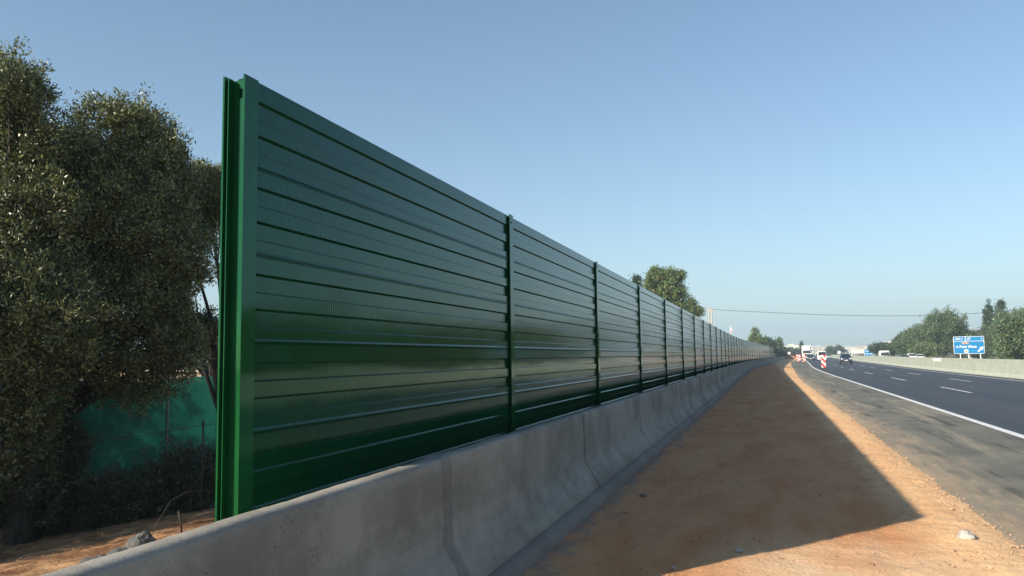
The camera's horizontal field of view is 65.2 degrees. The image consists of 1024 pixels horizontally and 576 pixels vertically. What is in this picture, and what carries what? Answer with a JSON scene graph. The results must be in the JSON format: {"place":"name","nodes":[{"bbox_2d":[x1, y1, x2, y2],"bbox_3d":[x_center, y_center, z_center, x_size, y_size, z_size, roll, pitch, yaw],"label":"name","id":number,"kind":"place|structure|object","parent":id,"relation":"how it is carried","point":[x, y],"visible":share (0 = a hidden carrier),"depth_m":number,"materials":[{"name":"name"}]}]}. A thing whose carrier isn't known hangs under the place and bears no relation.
{"place":"outdoors","nodes":[
{"label":"outdoors","id":0,"kind":"place"},
{"bbox_2d":[0,353,1023,575],"bbox_3d":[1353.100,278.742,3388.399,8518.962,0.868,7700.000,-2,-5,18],"label":"ground","id":1,"kind":"structure","parent":0,"point":[777,387],"depth_m":8.40,"materials":[{"name":"brown soil"}]},
{"bbox_2d":[0,35,121,544],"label":"olive tree","id":2,"kind":"object","parent":1,"relation":"on","point":[39,298],"visible":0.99,"depth_m":10.39,"materials":[{"name":"green plant"}]},
{"bbox_2d":[79,554,105,563],"bbox_3d":[-3.306,2.231,6.391,0.204,0.207,0.265,-5,-7,41],"label":"rubble lump","id":3,"kind":"object","parent":1,"relation":"on","point":[83,560],"visible":0.19,"depth_m":6.35,"materials":[{"name":"grey stone"}]},
{"bbox_2d":[42,458,152,530],"bbox_3d":[-5.712,3.007,11.215,1.331,1.207,1.188,-2,-5,18],"label":"shrub","id":4,"kind":"object","parent":1,"relation":"on","point":[96,497],"visible":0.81,"depth_m":10.94,"materials":[{"name":"green plant"}]},
{"bbox_2d":[0,503,214,575],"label":"leaf litter","id":5,"kind":"object","parent":1,"relation":"on","point":[90,541],"visible":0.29,"depth_m":9.15,"materials":[{"name":"brown plant"}]},
{"bbox_2d":[0,421,215,532],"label":"wire fence","id":6,"kind":"object","parent":1,"relation":"on","point":[202,485],"visible":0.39,"depth_m":9.89,"materials":[{"name":"metal"}]},
{"bbox_2d":[106,547,126,554],"bbox_3d":[-3.259,2.242,6.639,0.259,0.175,0.191,3,-6,-40],"label":"rubble lump","id":7,"kind":"object","parent":1,"relation":"on","point":[117,549],"visible":0.17,"depth_m":6.62,"materials":[{"name":"grey stone"}]},
{"bbox_2d":[15,81,219,422],"bbox_3d":[-5.934,0.230,11.885,3.512,6.908,2.601,-1,-5,-2],"label":"olive tree","id":8,"kind":"object","parent":1,"relation":"on","point":[135,178],"visible":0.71,"depth_m":11.76,"materials":[{"name":"green plant"}]},
{"bbox_2d":[44,376,216,492],"bbox_3d":[-4.462,2.954,18.775,0.179,2.380,16.376,-2,-5,18],"label":"net fence","id":9,"kind":"object","parent":1,"relation":"on","point":[196,407],"visible":0.09,"depth_m":13.55,"materials":[{"name":"fabric"}]},
{"bbox_2d":[125,531,155,548],"bbox_3d":[-3.221,2.246,6.962,0.250,0.254,0.192,2,-6,-32],"label":"rubble lump","id":10,"kind":"object","parent":1,"relation":"on","point":[139,539],"visible":0.39,"depth_m":6.92,"materials":[{"name":"grey concrete"}]},
{"bbox_2d":[80,369,200,381],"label":"garden wall","id":11,"kind":"structure","parent":1,"relation":"on","point":[197,371],"depth_m":36.91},
{"bbox_2d":[105,446,200,520],"bbox_3d":[-5.041,2.944,11.335,1.338,1.337,1.360,-2,-5,18],"label":"shrub","id":12,"kind":"object","parent":1,"relation":"on","point":[159,485],"visible":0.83,"depth_m":11.20,"materials":[{"name":"green plant"}]},
{"bbox_2d":[177,511,182,532],"bbox_3d":[-3.196,2.258,7.719,0.052,0.223,0.029,3,-6,-39],"label":"bent bar","id":13,"kind":"object","parent":1,"relation":"on","point":[180,521],"visible":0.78,"depth_m":7.71,"materials":[{"name":"metal"}]},
{"bbox_2d":[152,489,208,534],"bbox_3d":[-3.183,2.161,7.650,0.046,0.405,0.710,-3,-6,26],"label":"bent bar","id":14,"kind":"object","parent":1,"relation":"on","point":[169,503],"visible":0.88,"depth_m":7.59,"materials":[{"name":"metal"}]},
{"bbox_2d":[158,435,215,512],"bbox_3d":[-4.560,2.866,11.571,1.252,1.520,1.057,-2,-5,18],"label":"shrub","id":15,"kind":"object","parent":1,"relation":"on","point":[209,469],"visible":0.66,"depth_m":11.39,"materials":[{"name":"green plant"}]},
{"bbox_2d":[153,154,221,411],"bbox_3d":[-5.365,0.758,13.675,2.020,6.185,1.900,-1,-5,-1],"label":"olive tree","id":16,"kind":"object","parent":1,"relation":"on","point":[210,203],"visible":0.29,"depth_m":13.56,"materials":[{"name":"green plant"}]},
{"bbox_2d":[185,342,217,375],"bbox_3d":[-11.863,3.228,31.061,3.443,4.467,4.123,-5,-7,41],"label":"garden bush","id":17,"kind":"object","parent":1,"relation":"on","point":[207,365],"visible":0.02,"depth_m":30.73,"materials":[{"name":"green plant"}]},
{"bbox_2d":[215,74,782,521],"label":"noise barrier","id":18,"kind":"object","parent":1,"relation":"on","point":[381,310],"visible":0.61,"depth_m":6.06,"materials":[{"name":"green metal"}]},
{"bbox_2d":[487,359,782,575],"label":"concrete footing","id":19,"kind":"object","parent":1,"relation":"on","point":[521,561],"visible":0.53,"depth_m":7.90,"materials":[{"name":"grey concrete"}]},
{"bbox_2d":[40,459,457,575],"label":"concrete barrier","id":20,"kind":"object","parent":19,"relation":"on","point":[389,522],"visible":0.99,"depth_m":3.79,"materials":[{"name":"grey concrete"}]},
{"bbox_2d":[424,455,470,575],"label":"mortar joint","id":21,"kind":"object","parent":20,"relation":"attached to","point":[454,554],"visible":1,"depth_m":5.17,"materials":[{"name":"grey concrete"}]},
{"bbox_2d":[438,413,597,575],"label":"concrete barrier","id":22,"kind":"object","parent":19,"relation":"on","point":[513,492],"visible":0.88,"depth_m":6.45,"materials":[{"name":"grey concrete"}]},
{"bbox_2d":[576,396,649,486],"bbox_3d":[1.465,2.059,11.085,0.313,0.939,4.108,-2,-5,18],"label":"concrete barrier","id":23,"kind":"object","parent":19,"relation":"on","point":[615,441],"visible":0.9,"depth_m":10.51,"materials":[{"name":"grey concrete"}]},
{"bbox_2d":[632,386,676,446],"bbox_3d":[2.714,2.383,14.998,0.313,0.939,4.108,-2,-5,18],"label":"concrete barrier","id":24,"kind":"object","parent":19,"relation":"on","point":[657,422],"visible":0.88,"depth_m":14.56,"materials":[{"name":"grey concrete"}]},
{"bbox_2d":[665,380,693,424],"bbox_3d":[3.962,2.706,18.911,0.312,0.940,4.108,-2,-5,18],"label":"concrete barrier","id":25,"kind":"object","parent":19,"relation":"on","point":[681,409],"visible":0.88,"depth_m":18.57,"materials":[{"name":"grey concrete"}]},
{"bbox_2d":[685,376,705,411],"bbox_3d":[5.210,3.030,22.824,0.313,0.940,4.108,-2,-5,18],"label":"concrete barrier","id":26,"kind":"object","parent":19,"relation":"on","point":[696,401],"visible":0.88,"depth_m":22.52,"materials":[{"name":"grey concrete"}]},
{"bbox_2d":[698,373,713,402],"bbox_3d":[6.462,3.353,26.736,0.303,0.939,4.108,-2,-5,18],"label":"concrete barrier","id":27,"kind":"object","parent":19,"relation":"on","point":[707,394],"visible":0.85,"depth_m":26.54,"materials":[{"name":"grey concrete"}]},
{"bbox_2d":[708,371,720,395],"bbox_3d":[7.710,3.677,30.649,0.303,0.939,4.108,-2,-5,18],"label":"concrete barrier","id":28,"kind":"object","parent":19,"relation":"on","point":[715,389],"visible":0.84,"depth_m":30.48,"materials":[{"name":"grey concrete"}]},
{"bbox_2d":[714,369,725,390],"bbox_3d":[8.958,4.001,34.562,0.303,0.939,4.108,-2,-5,18],"label":"concrete barrier","id":29,"kind":"object","parent":19,"relation":"on","point":[721,385],"visible":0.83,"depth_m":34.41,"materials":[{"name":"grey concrete"}]},
{"bbox_2d":[721,368,729,386],"bbox_3d":[10.206,4.325,38.475,0.303,0.939,4.108,-2,-5,18],"label":"concrete barrier","id":30,"kind":"object","parent":19,"relation":"on","point":[725,381],"visible":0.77,"depth_m":38.30,"materials":[{"name":"grey concrete"}]},
{"bbox_2d":[724,366,732,383],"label":"concrete barrier","id":31,"kind":"object","parent":19,"relation":"on","point":[729,379],"visible":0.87,"depth_m":42.26,"materials":[{"name":"grey concrete"}]},
{"bbox_2d":[730,365,735,380],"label":"concrete barrier","id":32,"kind":"object","parent":19,"relation":"on","point":[732,376],"visible":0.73,"depth_m":46.19,"materials":[{"name":"grey concrete"}]},
{"bbox_2d":[732,365,737,378],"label":"concrete barrier","id":33,"kind":"object","parent":19,"relation":"on","point":[734,372],"visible":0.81,"depth_m":50.13,"materials":[{"name":"grey concrete"}]},
{"bbox_2d":[734,364,740,376],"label":"concrete barrier","id":34,"kind":"object","parent":19,"relation":"on","point":[737,372],"visible":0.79,"depth_m":53.94,"materials":[{"name":"grey concrete"}]},
{"bbox_2d":[629,274,643,286],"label":"leafy tree","id":35,"kind":"object","parent":1,"relation":"on","point":[636,279],"visible":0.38,"depth_m":94.50,"materials":[{"name":"green plant"}]},
{"bbox_2d":[640,264,693,314],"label":"leafy tree","id":36,"kind":"object","parent":1,"relation":"on","point":[666,283],"visible":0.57,"depth_m":87.92,"materials":[{"name":"green plant"}]},
{"bbox_2d":[686,295,705,318],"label":"leafy tree","id":37,"kind":"object","parent":1,"relation":"on","point":[695,307],"visible":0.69,"depth_m":102.15,"materials":[{"name":"green plant"}]},
{"bbox_2d":[706,307,713,324],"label":"utility pole","id":38,"kind":"object","parent":1,"relation":"on","point":[709,311],"visible":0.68,"depth_m":97.28,"materials":[{"name":"white paint"}]},
{"bbox_2d":[712,309,1021,315],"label":"overhead cable","id":39,"kind":"object","parent":38,"relation":"attached to","point":[863,315],"visible":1,"depth_m":92.33,"materials":[{"name":"plastic"}]},
{"bbox_2d":[736,547,741,552],"bbox_3d":[1.851,2.139,6.535,0.055,0.044,0.073,-2,-5,19],"label":"stone","id":40,"kind":"object","parent":1,"relation":"on","point":[738,549],"visible":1,"depth_m":6.51,"materials":[{"name":"grey stone"}]},
{"bbox_2d":[746,326,767,344],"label":"pine tree","id":41,"kind":"object","parent":1,"relation":"on","point":[755,336],"visible":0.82,"depth_m":180.57,"materials":[{"name":"green plant"}]},
{"bbox_2d":[764,335,776,350],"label":"leafy tree","id":42,"kind":"object","parent":1,"relation":"on","point":[770,342],"visible":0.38,"depth_m":203.45,"materials":[{"name":"green plant"}]},
{"bbox_2d":[774,336,783,356],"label":"leafy tree","id":43,"kind":"object","parent":1,"relation":"on","point":[780,343],"visible":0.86,"depth_m":212.38,"materials":[{"name":"green plant"}]},
{"bbox_2d":[782,346,790,355],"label":"leafy tree","id":44,"kind":"object","parent":1,"relation":"on","point":[785,350],"visible":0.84,"depth_m":282.31,"materials":[{"name":"green plant"}]},
{"bbox_2d":[785,355,796,358],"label":"earth heap","id":45,"kind":"object","parent":1,"relation":"on","point":[790,357],"visible":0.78,"depth_m":273.55,"materials":[{"name":"brown soil"}]},
{"bbox_2d":[787,348,800,355],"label":"leafy tree","id":46,"kind":"object","parent":1,"relation":"on","point":[795,352],"visible":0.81,"depth_m":300.13,"materials":[{"name":"green plant"}]},
{"bbox_2d":[798,340,803,357],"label":"cypress tree","id":47,"kind":"object","parent":1,"relation":"on","point":[801,345],"visible":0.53,"depth_m":309.47,"materials":[{"name":"green plant"}]},
{"bbox_2d":[824,345,837,354],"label":"leafy tree","id":48,"kind":"object","parent":1,"relation":"on","point":[830,350],"visible":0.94,"depth_m":388.65,"materials":[{"name":"green plant"}]},
{"bbox_2d":[833,343,846,354],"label":"leafy tree","id":49,"kind":"object","parent":1,"relation":"on","point":[840,348],"visible":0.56,"depth_m":396.79,"materials":[{"name":"green plant"}]},
{"bbox_2d":[848,349,863,354],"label":"warehouse","id":50,"kind":"structure","parent":1,"relation":"on","point":[855,351],"depth_m":395.90,"materials":[{"name":"white"}]},
{"bbox_2d":[864,349,873,355],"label":"direction sign","id":51,"kind":"object","parent":1,"relation":"on","point":[866,351],"visible":0.67,"depth_m":240.27,"materials":[{"name":"metal"}]},
{"bbox_2d":[867,340,891,355],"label":"leafy tree","id":52,"kind":"object","parent":1,"relation":"on","point":[875,348],"visible":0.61,"depth_m":209.03,"materials":[{"name":"green plant"}]},
{"bbox_2d":[885,331,903,356],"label":"leafy tree","id":53,"kind":"object","parent":1,"relation":"on","point":[892,352],"visible":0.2,"depth_m":185.75,"materials":[{"name":"green plant"}]},
{"bbox_2d":[890,323,921,354],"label":"leafy tree","id":54,"kind":"object","parent":1,"relation":"on","point":[903,343],"visible":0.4,"depth_m":170.76,"materials":[{"name":"green plant"}]},
{"bbox_2d":[790,359,1023,550],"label":"hard shoulder","id":55,"kind":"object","parent":1,"relation":"on","point":[982,465],"visible":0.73,"depth_m":13.61},
{"bbox_2d":[805,356,1023,438],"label":"motorway","id":56,"kind":"structure","parent":1,"relation":"on","point":[994,401],"depth_m":36.47,"materials":[{"name":"grey asphalt"}]},
{"bbox_2d":[801,346,811,358],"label":"lorry","id":57,"kind":"object","parent":56,"relation":"on","point":[806,350],"visible":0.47,"depth_m":230.40,"materials":[{"name":"white paint"}]},
{"bbox_2d":[806,354,814,360],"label":"car","id":58,"kind":"object","parent":56,"relation":"on","point":[810,357],"visible":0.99,"depth_m":190.16,"materials":[{"name":"grey paint"}]},
{"bbox_2d":[816,351,827,360],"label":"van","id":59,"kind":"object","parent":56,"relation":"on","point":[819,353],"visible":0.78,"depth_m":177.47,"materials":[{"name":"white paint"}]},
{"bbox_2d":[820,355,826,369],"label":"traffic beacon","id":60,"kind":"object","parent":56,"relation":"on","point":[823,361],"visible":0.96,"depth_m":77.55,"materials":[{"name":"plastic"}]},
{"bbox_2d":[838,354,852,363],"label":"car","id":61,"kind":"object","parent":56,"relation":"on","point":[845,358],"visible":1,"depth_m":128.80,"materials":[{"name":"blue paint"}]},
{"bbox_2d":[836,365,971,392],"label":"lane line","id":62,"kind":"object","parent":56,"relation":"on","point":[942,387],"visible":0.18,"depth_m":36.27,"materials":[{"name":"paint"}]},
{"bbox_2d":[805,359,1023,438],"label":"edge line","id":63,"kind":"object","parent":56,"relation":"on","point":[985,424],"visible":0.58,"depth_m":21.04,"materials":[{"name":"paint"}]},
{"bbox_2d":[834,358,1017,380],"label":"median edge line","id":64,"kind":"object","parent":56,"relation":"on","point":[942,372],"visible":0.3,"depth_m":66.31,"materials":[{"name":"paint"}]},
{"bbox_2d":[832,356,1023,378],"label":"median barrier","id":65,"kind":"object","parent":56,"relation":"on","point":[1006,371],"visible":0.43,"depth_m":68.88,"materials":[{"name":"concrete"}]},
{"bbox_2d":[907,337,942,357],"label":"leafy tree","id":66,"kind":"object","parent":1,"relation":"on","point":[928,349],"visible":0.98,"depth_m":153.63,"materials":[{"name":"green plant"}]},
{"bbox_2d":[905,304,976,357],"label":"leafy tree","id":67,"kind":"object","parent":1,"relation":"on","point":[946,330],"visible":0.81,"depth_m":159.15,"materials":[{"name":"green plant"}]},
{"bbox_2d":[957,530,975,539],"bbox_3d":[3.844,2.122,6.787,0.143,0.146,0.124,-3,-6,26],"label":"stone","id":68,"kind":"object","parent":1,"relation":"on","point":[965,534],"visible":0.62,"depth_m":6.75,"materials":[{"name":"white stone"}]},
{"bbox_2d":[953,336,984,358],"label":"direction sign","id":69,"kind":"object","parent":1,"relation":"on","point":[968,345],"visible":1,"depth_m":141.80,"materials":[{"name":"metal"}]},
{"bbox_2d":[950,329,995,358],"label":"leafy tree","id":70,"kind":"object","parent":1,"relation":"on","point":[983,356],"visible":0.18,"depth_m":175.88,"materials":[{"name":"green plant"}]},
{"bbox_2d":[977,298,995,358],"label":"conifer tree","id":71,"kind":"object","parent":1,"relation":"on","point":[987,316],"visible":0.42,"depth_m":171.39,"materials":[{"name":"green plant"}]},
{"bbox_2d":[991,298,1006,322],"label":"conifer tree","id":72,"kind":"object","parent":1,"relation":"on","point":[1001,303],"visible":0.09,"depth_m":168.21,"materials":[{"name":"green plant"}]},
{"bbox_2d":[981,306,1023,358],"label":"leafy tree","id":73,"kind":"object","parent":1,"relation":"on","point":[1000,315],"visible":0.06,"depth_m":152.15,"materials":[{"name":"green plant"}]},
{"bbox_2d":[987,312,1023,359],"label":"leafy tree","id":74,"kind":"object","parent":1,"relation":"on","point":[1010,341],"visible":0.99,"depth_m":97.54,"materials":[{"name":"green plant"}]},
{"bbox_2d":[989,325,1023,356],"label":"leafy tree","id":75,"kind":"object","parent":1,"relation":"on","point":[996,337],"visible":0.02,"depth_m":112.07,"materials":[{"name":"green plant"}]},
{"bbox_2d":[0,0,1023,348],"label":"sky","id":76,"kind":"structure","parent":0,"point":[833,159],"materials":[{"name":"blue"}]},
{"bbox_2d":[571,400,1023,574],"bbox_3d":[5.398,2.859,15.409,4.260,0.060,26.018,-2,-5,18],"label":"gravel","id":77,"kind":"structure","parent":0,"point":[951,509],"depth_m":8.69,"materials":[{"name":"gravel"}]},
{"bbox_2d":[877,351,889,355],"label":"van","id":78,"kind":"object","parent":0,"point":[883,353],"visible":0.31,"depth_m":166.18,"materials":[{"name":"white paint"}]},
{"bbox_2d":[907,353,917,356],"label":"car","id":79,"kind":"object","parent":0,"point":[912,354],"visible":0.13,"depth_m":140.15,"materials":[{"name":"white paint"}]},
{"label":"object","id":80,"kind":"structure","parent":0,"visible":0},
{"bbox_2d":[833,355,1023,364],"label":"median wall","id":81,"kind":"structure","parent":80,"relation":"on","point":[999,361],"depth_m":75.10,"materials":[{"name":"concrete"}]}
]}

